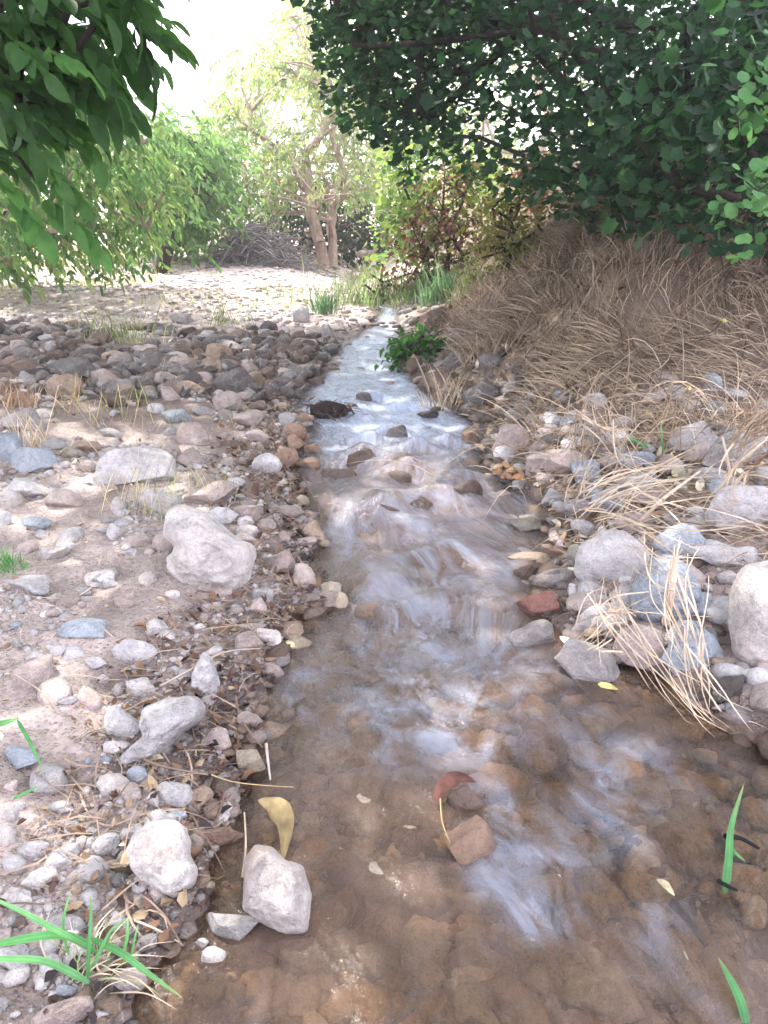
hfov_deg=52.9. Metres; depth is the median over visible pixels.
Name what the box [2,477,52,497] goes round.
stone
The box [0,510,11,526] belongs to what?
stone
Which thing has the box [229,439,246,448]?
stone
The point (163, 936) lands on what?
leaf litter
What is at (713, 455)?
stone
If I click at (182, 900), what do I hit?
leaf litter
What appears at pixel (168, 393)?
stone
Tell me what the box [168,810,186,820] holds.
stone
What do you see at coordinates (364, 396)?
stone
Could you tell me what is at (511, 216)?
yellow green bush
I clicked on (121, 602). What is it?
stone
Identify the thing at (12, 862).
stone
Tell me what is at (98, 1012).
stone
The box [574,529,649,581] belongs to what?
boulder
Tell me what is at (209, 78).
tall pale tree
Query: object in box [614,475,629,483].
stone
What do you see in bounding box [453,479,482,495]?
stone
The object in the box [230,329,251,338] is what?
stone
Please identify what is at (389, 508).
stone
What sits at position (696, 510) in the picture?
stone
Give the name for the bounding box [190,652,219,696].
stone
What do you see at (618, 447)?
stone
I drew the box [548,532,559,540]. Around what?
fallen leaf
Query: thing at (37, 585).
stone
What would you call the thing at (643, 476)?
straw bundle
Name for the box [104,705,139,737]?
stone
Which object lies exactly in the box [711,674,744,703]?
stone
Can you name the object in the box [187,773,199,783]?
stone
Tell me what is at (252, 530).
stone
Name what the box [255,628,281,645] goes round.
stone
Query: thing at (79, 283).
sparse grass
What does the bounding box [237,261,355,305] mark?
reed tuft
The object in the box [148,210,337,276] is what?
brush pile
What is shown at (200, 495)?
stone
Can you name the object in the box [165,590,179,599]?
stone
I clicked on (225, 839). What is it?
stone
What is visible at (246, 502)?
stone
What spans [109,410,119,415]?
stone
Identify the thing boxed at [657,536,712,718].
straw bundle
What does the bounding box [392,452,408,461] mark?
stone
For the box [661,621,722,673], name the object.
stone
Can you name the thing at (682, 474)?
stone
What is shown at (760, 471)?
stone
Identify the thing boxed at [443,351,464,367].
stone
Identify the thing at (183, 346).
stone
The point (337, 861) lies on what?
stone
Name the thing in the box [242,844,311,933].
stone
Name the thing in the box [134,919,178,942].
stick
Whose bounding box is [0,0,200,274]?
walnut tree
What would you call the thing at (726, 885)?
stick
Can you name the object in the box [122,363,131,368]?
stone
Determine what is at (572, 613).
gravel
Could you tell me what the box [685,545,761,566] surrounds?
stone
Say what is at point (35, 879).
stone
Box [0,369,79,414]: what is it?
straw tuft
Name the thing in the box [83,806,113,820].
stone
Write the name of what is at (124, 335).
grass tuft
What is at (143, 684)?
stone
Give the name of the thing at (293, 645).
fallen leaf
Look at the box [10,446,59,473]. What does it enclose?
stone
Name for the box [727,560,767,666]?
boulder
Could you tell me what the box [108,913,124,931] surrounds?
stone
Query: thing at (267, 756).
stick
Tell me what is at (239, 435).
stone
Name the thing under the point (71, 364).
stone
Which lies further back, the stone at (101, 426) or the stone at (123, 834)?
the stone at (101, 426)
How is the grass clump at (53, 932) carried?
on the ground at (50, 731)
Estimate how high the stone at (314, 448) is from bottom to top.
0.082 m
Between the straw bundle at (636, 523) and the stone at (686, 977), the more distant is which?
the straw bundle at (636, 523)
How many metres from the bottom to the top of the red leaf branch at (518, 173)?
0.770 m
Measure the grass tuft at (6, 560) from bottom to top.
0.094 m
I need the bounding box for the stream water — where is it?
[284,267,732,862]
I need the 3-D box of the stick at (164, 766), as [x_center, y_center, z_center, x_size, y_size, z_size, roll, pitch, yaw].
[-0.471,0.556,1.687,0.186,0.018,0.025,7,21,17]
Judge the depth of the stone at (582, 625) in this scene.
2.29 m
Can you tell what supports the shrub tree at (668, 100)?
on the ground at (50, 731)
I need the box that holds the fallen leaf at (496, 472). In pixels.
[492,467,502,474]
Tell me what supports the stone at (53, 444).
on the ground at (50, 731)
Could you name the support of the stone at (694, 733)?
on the ground at (50, 731)
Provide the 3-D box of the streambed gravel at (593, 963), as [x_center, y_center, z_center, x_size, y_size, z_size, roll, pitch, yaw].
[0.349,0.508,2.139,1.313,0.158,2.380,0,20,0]
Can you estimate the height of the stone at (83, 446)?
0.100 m
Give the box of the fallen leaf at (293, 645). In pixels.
[285,640,295,647]
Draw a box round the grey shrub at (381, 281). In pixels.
[341,256,433,305]
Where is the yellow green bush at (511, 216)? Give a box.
[440,154,575,291]
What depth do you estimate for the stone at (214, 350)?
5.69 m
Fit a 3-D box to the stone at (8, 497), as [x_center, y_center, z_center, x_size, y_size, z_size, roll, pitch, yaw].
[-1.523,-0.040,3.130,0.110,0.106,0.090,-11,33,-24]
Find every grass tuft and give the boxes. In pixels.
[0,545,28,576]
[14,369,231,432]
[67,291,183,345]
[70,445,145,512]
[112,438,182,525]
[154,446,244,503]
[196,293,256,328]
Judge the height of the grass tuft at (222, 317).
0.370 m
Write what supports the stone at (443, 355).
on the ground at (50, 731)
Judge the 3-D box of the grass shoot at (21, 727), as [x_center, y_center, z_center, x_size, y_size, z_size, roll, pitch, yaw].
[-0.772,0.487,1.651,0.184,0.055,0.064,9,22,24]
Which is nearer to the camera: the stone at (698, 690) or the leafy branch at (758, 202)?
the stone at (698, 690)
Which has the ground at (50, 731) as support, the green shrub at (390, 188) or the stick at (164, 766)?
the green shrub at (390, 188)
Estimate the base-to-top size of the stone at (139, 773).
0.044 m
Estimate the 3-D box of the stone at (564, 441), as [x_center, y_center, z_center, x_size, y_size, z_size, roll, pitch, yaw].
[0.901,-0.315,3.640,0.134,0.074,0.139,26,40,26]
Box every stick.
[79,794,149,826]
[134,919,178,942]
[140,757,207,775]
[160,648,259,686]
[234,695,262,747]
[241,812,246,876]
[265,743,270,779]
[303,477,326,519]
[669,899,708,946]
[716,879,737,890]
[723,833,759,849]
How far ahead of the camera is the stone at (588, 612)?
2.29 m
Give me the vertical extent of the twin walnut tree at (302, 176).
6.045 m
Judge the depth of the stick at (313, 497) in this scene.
3.33 m
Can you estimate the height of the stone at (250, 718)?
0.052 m
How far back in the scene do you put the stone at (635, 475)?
3.08 m
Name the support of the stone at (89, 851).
on the ground at (50, 731)
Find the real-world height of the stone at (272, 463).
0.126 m
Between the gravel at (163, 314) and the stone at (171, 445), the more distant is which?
the gravel at (163, 314)
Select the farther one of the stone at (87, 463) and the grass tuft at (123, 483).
the stone at (87, 463)
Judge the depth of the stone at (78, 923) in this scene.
1.30 m
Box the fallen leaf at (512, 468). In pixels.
[504,466,516,472]
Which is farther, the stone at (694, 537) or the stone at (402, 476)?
the stone at (402, 476)
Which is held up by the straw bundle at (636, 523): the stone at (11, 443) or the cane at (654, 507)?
the cane at (654, 507)
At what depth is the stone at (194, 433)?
3.93 m
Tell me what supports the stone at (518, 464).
on the ground at (50, 731)
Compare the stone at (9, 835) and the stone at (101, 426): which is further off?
the stone at (101, 426)
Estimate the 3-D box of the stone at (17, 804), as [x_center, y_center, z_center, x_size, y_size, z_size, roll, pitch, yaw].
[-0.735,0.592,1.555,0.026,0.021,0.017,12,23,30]
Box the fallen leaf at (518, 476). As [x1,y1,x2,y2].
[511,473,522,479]
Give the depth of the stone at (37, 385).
4.66 m
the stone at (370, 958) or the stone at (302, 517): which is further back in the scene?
the stone at (302, 517)
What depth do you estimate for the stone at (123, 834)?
1.50 m
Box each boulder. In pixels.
[163,504,256,589]
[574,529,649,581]
[630,554,701,622]
[704,485,767,534]
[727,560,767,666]
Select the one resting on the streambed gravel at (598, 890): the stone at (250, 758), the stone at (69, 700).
the stone at (250, 758)
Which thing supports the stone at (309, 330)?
on the ground at (50, 731)
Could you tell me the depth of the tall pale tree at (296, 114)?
23.33 m
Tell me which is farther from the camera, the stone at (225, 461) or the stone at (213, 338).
the stone at (213, 338)
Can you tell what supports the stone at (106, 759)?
on the ground at (50, 731)
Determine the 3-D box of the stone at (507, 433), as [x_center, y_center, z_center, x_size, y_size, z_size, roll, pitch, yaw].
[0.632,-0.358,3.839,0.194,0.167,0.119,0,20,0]
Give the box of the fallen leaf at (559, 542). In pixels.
[555,540,566,547]
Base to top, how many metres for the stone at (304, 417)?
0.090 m
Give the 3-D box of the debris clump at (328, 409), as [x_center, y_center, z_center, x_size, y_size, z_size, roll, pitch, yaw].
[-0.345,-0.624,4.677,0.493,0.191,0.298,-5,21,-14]
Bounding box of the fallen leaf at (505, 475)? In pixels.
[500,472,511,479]
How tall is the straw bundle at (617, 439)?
0.551 m
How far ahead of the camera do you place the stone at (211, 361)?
5.29 m
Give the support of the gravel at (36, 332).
on the ground at (50, 731)
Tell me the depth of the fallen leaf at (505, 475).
3.58 m
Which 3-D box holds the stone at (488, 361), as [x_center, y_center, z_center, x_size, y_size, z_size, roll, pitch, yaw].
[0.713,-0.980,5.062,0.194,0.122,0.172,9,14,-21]
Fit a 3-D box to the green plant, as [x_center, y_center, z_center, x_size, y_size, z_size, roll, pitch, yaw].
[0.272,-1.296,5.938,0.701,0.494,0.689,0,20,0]
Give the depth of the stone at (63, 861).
1.41 m
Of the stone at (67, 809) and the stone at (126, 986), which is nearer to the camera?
the stone at (126, 986)
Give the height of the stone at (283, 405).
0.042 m
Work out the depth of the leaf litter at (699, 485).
3.40 m
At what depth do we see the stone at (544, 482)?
3.43 m
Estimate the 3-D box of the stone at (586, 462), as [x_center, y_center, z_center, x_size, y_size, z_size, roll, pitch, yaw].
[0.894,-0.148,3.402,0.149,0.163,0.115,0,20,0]
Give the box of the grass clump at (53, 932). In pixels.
[0,888,180,1009]
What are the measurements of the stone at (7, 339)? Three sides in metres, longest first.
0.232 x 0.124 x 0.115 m
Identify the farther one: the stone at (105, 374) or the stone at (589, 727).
the stone at (105, 374)
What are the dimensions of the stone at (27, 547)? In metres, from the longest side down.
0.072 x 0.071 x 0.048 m
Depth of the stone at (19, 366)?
4.96 m
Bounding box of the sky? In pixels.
[11,0,739,207]
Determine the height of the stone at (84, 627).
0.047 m
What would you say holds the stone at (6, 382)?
on the ground at (50, 731)
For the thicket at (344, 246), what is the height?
4.188 m
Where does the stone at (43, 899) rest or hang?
on the ground at (50, 731)
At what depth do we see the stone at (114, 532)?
2.84 m
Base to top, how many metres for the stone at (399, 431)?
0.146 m
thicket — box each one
[196,171,307,248]
[219,140,414,270]
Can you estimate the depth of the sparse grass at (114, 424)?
4.07 m
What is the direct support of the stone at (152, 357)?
on the ground at (50, 731)
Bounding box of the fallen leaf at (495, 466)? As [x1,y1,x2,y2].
[491,463,502,469]
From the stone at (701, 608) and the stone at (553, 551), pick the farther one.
the stone at (553, 551)
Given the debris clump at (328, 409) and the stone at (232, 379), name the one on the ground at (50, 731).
the stone at (232, 379)
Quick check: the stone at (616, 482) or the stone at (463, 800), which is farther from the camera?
the stone at (616, 482)
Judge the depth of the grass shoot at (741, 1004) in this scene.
1.22 m
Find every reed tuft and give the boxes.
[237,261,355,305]
[302,264,345,314]
[311,259,403,293]
[319,273,380,311]
[351,260,425,308]
[378,270,432,308]
[409,244,475,307]
[427,244,500,313]
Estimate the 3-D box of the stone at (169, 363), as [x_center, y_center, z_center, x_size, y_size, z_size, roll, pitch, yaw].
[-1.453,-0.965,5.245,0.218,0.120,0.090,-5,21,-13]
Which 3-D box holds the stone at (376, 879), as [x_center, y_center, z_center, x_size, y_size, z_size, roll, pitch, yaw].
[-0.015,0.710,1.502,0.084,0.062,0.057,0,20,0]
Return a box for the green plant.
[374,311,457,372]
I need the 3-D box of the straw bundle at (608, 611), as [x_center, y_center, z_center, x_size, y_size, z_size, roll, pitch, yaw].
[0.650,0.301,2.124,0.295,0.273,0.225,5,21,14]
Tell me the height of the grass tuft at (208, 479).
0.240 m
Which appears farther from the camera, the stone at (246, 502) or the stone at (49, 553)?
the stone at (246, 502)
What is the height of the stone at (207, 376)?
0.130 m
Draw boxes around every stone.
[0,336,27,343]
[0,345,10,352]
[0,380,14,393]
[0,432,22,460]
[0,489,22,507]
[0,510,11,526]
[0,659,14,669]
[0,822,18,845]
[0,944,30,969]
[1,407,46,430]
[1,807,18,822]
[1,887,31,911]
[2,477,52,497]
[2,854,26,874]
[3,575,50,595]
[5,746,37,769]
[6,391,37,407]
[9,358,39,374]
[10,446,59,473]
[10,621,21,629]
[12,639,21,646]
[13,801,25,810]
[16,540,38,554]
[17,840,49,859]
[21,516,52,530]
[21,866,59,890]
[26,651,43,660]
[29,383,44,393]
[31,996,93,1023]
[32,348,41,354]
[32,896,46,909]
[35,529,49,538]
[38,546,69,559]
[39,953,61,978]
[40,340,59,349]
[42,439,67,449]
[44,489,82,506]
[44,913,85,932]
[45,374,83,397]
[45,608,60,616]
[46,357,95,374]
[55,984,78,997]
[56,802,73,813]
[57,858,73,869]
[58,617,106,637]
[58,696,77,704]
[59,613,71,621]
[61,446,85,457]
[71,440,101,452]
[73,587,90,595]
[76,334,83,338]
[79,459,96,471]
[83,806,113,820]
[84,656,106,668]
[84,848,94,854]
[85,758,91,763]
[88,1009,109,1023]
[91,368,120,381]
[91,446,176,486]
[96,347,104,357]
[96,423,107,428]
[96,674,109,683]
[96,772,129,797]
[98,577,118,588]
[99,428,121,439]
[100,350,119,358]
[100,756,111,762]
[103,740,130,753]
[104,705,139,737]
[105,378,137,390]
[106,523,124,539]
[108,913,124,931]
[108,967,147,993]
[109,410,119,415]
[111,638,157,664]
[113,596,139,607]
[116,782,141,802]
[118,696,205,764]
[119,828,131,842]
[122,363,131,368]
[122,515,132,522]
[126,677,155,696]
[126,766,147,783]
[126,820,197,897]
[133,894,144,908]
[138,488,181,514]
[138,571,156,585]
[140,350,163,367]
[144,339,161,347]
[144,791,158,806]
[145,618,168,635]
[152,531,171,551]
[156,781,192,808]
[158,361,180,371]
[158,932,175,950]
[161,386,180,400]
[161,409,191,422]
[164,437,181,458]
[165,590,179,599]
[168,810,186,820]
[170,314,195,323]
[170,340,192,353]
[176,421,209,445]
[176,446,201,467]
[180,380,204,392]
[183,480,238,504]
[184,356,196,363]
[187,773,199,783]
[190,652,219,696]
[191,784,213,810]
[195,938,208,948]
[196,471,213,485]
[197,372,212,384]
[201,330,214,334]
[201,357,221,374]
[201,726,231,750]
[201,946,226,966]
[202,334,234,345]
[203,827,243,852]
[205,343,233,359]
[205,912,258,946]
[208,507,237,525]
[213,367,252,392]
[213,390,242,411]
[217,799,232,823]
[218,431,247,441]
[220,359,235,370]
[220,457,233,465]
[227,477,245,486]
[227,729,234,735]
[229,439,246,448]
[229,471,239,475]
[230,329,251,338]
[232,410,263,425]
[232,677,245,682]
[233,505,263,519]
[236,525,258,538]
[236,711,262,729]
[236,749,267,781]
[237,623,265,630]
[239,500,254,504]
[241,350,263,357]
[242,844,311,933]
[245,429,268,444]
[246,324,258,329]
[248,598,266,613]
[249,371,263,382]
[249,400,266,410]
[251,588,274,602]
[252,453,281,473]
[254,443,263,449]
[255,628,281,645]
[257,518,276,529]
[259,366,277,379]
[260,320,277,330]
[261,388,281,399]
[263,662,284,682]
[266,550,294,574]
[267,423,279,429]
[271,344,292,361]
[271,936,321,973]
[272,402,287,408]
[273,514,283,523]
[276,446,298,469]
[276,530,290,541]
[278,412,295,426]
[282,369,296,378]
[282,423,306,439]
[287,434,305,449]
[292,305,308,322]
[292,563,316,585]
[294,515,306,520]
[295,457,320,470]
[295,495,309,506]
[296,412,310,422]
[296,537,317,546]
[301,336,315,338]
[303,443,321,456]
[304,520,326,539]
[305,329,317,334]
[307,359,321,375]
[307,376,324,389]
[320,581,340,591]
[321,323,339,341]
[321,468,356,477]
[324,847,353,884]
[333,592,348,613]
[345,403,357,407]
[346,448,375,467]
[354,602,376,628]
[354,943,387,978]
[355,861,397,897]
[356,250,366,257]
[356,392,371,400]
[356,794,383,821]
[367,248,380,256]
[378,503,399,510]
[381,780,417,808]
[385,425,407,437]
[388,471,411,482]
[391,825,421,856]
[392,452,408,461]
[406,354,421,374]
[410,496,432,509]
[415,663,475,698]
[417,371,449,391]
[417,409,438,417]
[419,306,450,332]
[430,406,443,410]
[436,350,450,361]
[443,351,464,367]
[444,814,493,870]
[446,785,482,814]
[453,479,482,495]
[461,378,498,407]
[461,427,478,448]
[464,466,480,473]
[478,353,502,370]
[492,424,529,451]
[502,373,524,396]
[507,935,550,967]
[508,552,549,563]
[508,619,554,652]
[510,517,541,533]
[512,479,526,491]
[513,462,524,469]
[513,562,541,579]
[515,590,559,619]
[519,874,565,906]
[525,449,585,476]
[527,440,550,453]
[529,570,560,587]
[535,472,555,484]
[541,488,567,504]
[548,545,565,555]
[554,638,622,699]
[560,435,582,450]
[561,499,593,517]
[566,544,578,560]
[566,592,607,614]
[567,583,576,595]
[570,459,600,486]
[570,519,594,535]
[571,712,609,741]
[572,619,586,629]
[578,602,632,632]
[581,486,602,500]
[596,525,606,533]
[598,453,620,470]
[605,682,642,702]
[612,623,664,669]
[613,445,625,454]
[613,512,655,528]
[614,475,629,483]
[616,451,655,468]
[625,473,654,492]
[630,488,674,505]
[642,444,656,452]
[652,523,705,555]
[657,930,710,1007]
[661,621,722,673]
[663,513,680,525]
[667,420,717,452]
[670,472,695,485]
[676,721,714,742]
[681,669,717,701]
[683,506,703,515]
[683,514,719,535]
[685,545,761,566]
[694,592,713,617]
[702,430,766,467]
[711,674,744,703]
[724,477,742,485]
[754,467,767,480]
[757,436,767,444]
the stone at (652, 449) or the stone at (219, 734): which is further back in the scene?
the stone at (652, 449)
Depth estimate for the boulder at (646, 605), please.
2.24 m
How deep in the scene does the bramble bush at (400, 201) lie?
9.73 m
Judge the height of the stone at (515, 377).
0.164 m
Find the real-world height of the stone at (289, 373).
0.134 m
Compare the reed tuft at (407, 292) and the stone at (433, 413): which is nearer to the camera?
the stone at (433, 413)
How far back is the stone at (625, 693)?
2.08 m
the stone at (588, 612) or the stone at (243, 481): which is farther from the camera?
the stone at (243, 481)
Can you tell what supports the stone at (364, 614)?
in the stream water
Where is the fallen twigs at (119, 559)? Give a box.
[0,346,303,711]
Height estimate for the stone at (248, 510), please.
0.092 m
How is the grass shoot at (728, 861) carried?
in the stream water
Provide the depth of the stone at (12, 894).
1.33 m
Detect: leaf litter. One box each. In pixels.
[0,357,323,913]
[43,436,332,1023]
[428,344,767,547]
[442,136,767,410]
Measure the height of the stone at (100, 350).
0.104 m
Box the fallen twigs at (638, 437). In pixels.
[429,286,767,658]
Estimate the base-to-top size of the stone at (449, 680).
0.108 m
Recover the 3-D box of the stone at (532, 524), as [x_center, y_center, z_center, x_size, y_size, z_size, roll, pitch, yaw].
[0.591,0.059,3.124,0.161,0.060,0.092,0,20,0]
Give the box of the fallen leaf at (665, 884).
[657,879,674,895]
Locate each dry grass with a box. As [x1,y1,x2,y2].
[428,131,767,429]
[455,294,767,573]
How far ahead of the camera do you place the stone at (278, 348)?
6.00 m
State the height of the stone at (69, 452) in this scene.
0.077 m
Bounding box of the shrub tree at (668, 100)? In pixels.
[280,0,767,265]
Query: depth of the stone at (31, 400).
4.39 m
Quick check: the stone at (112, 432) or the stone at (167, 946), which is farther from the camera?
the stone at (112, 432)
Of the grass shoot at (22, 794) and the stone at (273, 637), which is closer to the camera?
the grass shoot at (22, 794)
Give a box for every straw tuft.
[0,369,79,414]
[0,387,58,447]
[347,308,766,532]
[414,354,470,411]
[504,321,767,479]
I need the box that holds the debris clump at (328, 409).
[295,396,368,420]
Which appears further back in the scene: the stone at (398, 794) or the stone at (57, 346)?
the stone at (57, 346)
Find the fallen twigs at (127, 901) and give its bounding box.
[0,343,335,953]
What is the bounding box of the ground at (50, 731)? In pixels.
[0,135,767,1023]
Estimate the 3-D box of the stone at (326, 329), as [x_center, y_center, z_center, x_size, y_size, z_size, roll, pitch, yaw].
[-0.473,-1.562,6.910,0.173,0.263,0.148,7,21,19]
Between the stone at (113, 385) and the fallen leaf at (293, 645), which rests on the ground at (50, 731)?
the stone at (113, 385)
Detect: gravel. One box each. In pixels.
[0,249,377,342]
[0,315,341,407]
[0,372,320,1023]
[84,314,767,1023]
[124,373,355,1023]
[245,533,767,1023]
[399,299,601,469]
[415,364,759,761]
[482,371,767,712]
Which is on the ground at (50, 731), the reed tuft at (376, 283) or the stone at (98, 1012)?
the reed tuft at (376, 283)
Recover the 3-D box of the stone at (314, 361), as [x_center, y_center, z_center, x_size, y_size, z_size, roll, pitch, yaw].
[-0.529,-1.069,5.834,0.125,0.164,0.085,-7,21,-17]
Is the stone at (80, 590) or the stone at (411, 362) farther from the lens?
the stone at (411, 362)
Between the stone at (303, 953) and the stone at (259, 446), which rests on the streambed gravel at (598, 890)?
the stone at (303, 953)
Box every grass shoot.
[0,718,42,769]
[14,785,39,798]
[626,423,663,453]
[718,957,749,1023]
[722,785,744,892]
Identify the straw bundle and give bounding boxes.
[547,434,713,525]
[551,368,723,476]
[571,575,684,661]
[574,465,745,629]
[587,586,765,733]
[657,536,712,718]
[699,391,767,533]
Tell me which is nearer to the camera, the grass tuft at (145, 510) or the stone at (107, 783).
the stone at (107, 783)
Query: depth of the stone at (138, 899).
1.35 m
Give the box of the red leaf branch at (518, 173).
[503,151,558,224]
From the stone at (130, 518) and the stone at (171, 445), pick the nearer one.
the stone at (130, 518)
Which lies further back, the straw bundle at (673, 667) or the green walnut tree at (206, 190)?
the green walnut tree at (206, 190)
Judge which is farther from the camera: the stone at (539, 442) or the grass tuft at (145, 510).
the stone at (539, 442)
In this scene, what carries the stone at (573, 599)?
on the ground at (50, 731)
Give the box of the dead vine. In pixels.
[377,139,521,293]
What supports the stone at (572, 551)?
on the ground at (50, 731)
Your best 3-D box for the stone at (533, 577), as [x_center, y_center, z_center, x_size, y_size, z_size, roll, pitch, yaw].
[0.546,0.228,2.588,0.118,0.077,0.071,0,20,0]
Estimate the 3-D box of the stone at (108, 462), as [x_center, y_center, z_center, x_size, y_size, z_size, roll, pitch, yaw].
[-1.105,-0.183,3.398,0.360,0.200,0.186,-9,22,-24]
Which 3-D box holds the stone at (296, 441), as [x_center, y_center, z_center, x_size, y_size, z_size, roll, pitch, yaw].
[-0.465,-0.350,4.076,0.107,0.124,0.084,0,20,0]
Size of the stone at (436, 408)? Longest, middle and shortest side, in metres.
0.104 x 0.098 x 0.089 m
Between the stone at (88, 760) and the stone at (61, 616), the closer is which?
the stone at (88, 760)
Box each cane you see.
[640,470,701,521]
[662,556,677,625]
[721,437,731,477]
[723,436,767,478]
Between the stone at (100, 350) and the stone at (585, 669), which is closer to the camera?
the stone at (585, 669)
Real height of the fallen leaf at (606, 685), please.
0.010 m
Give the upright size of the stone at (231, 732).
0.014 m
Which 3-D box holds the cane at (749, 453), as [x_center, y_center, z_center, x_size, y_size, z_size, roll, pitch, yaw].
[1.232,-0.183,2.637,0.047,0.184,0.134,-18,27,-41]
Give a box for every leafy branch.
[701,27,767,146]
[705,156,767,263]
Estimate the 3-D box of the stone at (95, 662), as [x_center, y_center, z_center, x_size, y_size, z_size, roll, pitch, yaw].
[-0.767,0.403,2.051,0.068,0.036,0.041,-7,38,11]
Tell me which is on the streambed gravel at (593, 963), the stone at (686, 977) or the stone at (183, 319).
the stone at (686, 977)
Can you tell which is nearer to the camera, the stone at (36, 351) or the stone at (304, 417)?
the stone at (304, 417)
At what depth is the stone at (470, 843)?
1.51 m
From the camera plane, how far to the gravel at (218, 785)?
1.60 m
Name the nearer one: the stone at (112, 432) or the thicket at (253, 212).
the stone at (112, 432)
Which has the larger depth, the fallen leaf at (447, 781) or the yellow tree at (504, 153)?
the yellow tree at (504, 153)
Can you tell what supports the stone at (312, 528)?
on the streambed gravel at (598, 890)
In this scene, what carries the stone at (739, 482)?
on the ground at (50, 731)
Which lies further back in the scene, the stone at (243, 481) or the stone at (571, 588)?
the stone at (243, 481)
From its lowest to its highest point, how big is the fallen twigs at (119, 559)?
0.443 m
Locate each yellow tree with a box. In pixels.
[292,3,527,247]
[378,31,634,216]
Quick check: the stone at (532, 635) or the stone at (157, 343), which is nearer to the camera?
the stone at (532, 635)
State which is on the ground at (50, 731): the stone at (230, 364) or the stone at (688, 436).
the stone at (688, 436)
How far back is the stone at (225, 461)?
3.68 m
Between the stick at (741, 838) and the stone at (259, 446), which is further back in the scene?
the stone at (259, 446)
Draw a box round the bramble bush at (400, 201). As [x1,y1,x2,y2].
[353,90,518,301]
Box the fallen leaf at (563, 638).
[560,636,568,642]
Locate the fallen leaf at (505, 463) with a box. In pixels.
[500,460,509,466]
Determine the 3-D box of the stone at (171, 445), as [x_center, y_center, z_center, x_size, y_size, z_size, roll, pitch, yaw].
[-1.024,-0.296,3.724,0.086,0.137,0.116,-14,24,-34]
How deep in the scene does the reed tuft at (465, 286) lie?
7.63 m
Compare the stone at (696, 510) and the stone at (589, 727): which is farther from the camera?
the stone at (696, 510)
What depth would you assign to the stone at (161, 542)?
2.73 m
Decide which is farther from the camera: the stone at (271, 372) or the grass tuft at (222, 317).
the grass tuft at (222, 317)
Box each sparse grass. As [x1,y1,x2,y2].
[0,246,340,309]
[1,305,346,524]
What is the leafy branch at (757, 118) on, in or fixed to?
attached to the shrub tree at (668, 100)
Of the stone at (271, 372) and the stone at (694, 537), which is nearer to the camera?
the stone at (694, 537)
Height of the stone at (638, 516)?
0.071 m
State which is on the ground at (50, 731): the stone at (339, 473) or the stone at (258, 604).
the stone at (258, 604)
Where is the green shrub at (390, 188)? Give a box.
[342,135,438,232]
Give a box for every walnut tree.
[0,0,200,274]
[0,22,242,304]
[83,95,278,273]
[174,0,431,269]
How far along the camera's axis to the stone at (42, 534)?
2.86 m
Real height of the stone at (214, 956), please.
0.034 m
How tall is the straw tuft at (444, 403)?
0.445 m
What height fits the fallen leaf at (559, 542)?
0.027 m
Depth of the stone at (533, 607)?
2.44 m
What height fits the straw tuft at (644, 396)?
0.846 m
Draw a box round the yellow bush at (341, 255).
[337,213,376,259]
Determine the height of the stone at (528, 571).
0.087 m
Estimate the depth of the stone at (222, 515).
2.96 m
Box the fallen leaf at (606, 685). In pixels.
[598,682,617,689]
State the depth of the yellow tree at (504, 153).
17.12 m
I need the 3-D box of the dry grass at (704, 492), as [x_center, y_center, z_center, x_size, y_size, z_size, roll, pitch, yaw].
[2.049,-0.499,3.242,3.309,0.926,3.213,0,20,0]
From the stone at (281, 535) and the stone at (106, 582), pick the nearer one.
the stone at (106, 582)
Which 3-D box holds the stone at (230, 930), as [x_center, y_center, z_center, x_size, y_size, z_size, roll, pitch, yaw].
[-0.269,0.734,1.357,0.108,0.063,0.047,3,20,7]
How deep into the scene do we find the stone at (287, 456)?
3.79 m
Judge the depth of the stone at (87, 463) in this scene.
3.51 m
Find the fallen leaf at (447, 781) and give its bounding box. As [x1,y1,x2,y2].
[433,771,475,841]
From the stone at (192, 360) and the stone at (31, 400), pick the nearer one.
the stone at (31, 400)
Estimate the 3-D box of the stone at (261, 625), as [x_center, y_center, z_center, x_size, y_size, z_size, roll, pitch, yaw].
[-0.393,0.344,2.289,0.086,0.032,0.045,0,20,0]
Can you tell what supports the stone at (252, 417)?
on the ground at (50, 731)
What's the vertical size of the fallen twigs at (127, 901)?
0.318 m
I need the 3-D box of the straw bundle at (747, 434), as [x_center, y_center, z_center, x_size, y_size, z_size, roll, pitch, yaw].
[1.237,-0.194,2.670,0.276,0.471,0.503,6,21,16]
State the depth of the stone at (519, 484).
3.51 m
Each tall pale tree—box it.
[129,0,284,244]
[174,0,341,226]
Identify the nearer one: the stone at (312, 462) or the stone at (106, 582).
the stone at (106, 582)
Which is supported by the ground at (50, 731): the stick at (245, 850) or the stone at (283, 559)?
the stone at (283, 559)
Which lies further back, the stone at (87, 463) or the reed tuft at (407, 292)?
the reed tuft at (407, 292)
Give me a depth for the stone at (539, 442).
3.69 m
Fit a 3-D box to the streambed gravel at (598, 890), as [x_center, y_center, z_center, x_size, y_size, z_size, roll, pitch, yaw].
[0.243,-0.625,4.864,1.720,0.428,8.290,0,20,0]
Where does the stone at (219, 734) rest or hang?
on the ground at (50, 731)
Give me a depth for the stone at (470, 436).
4.17 m

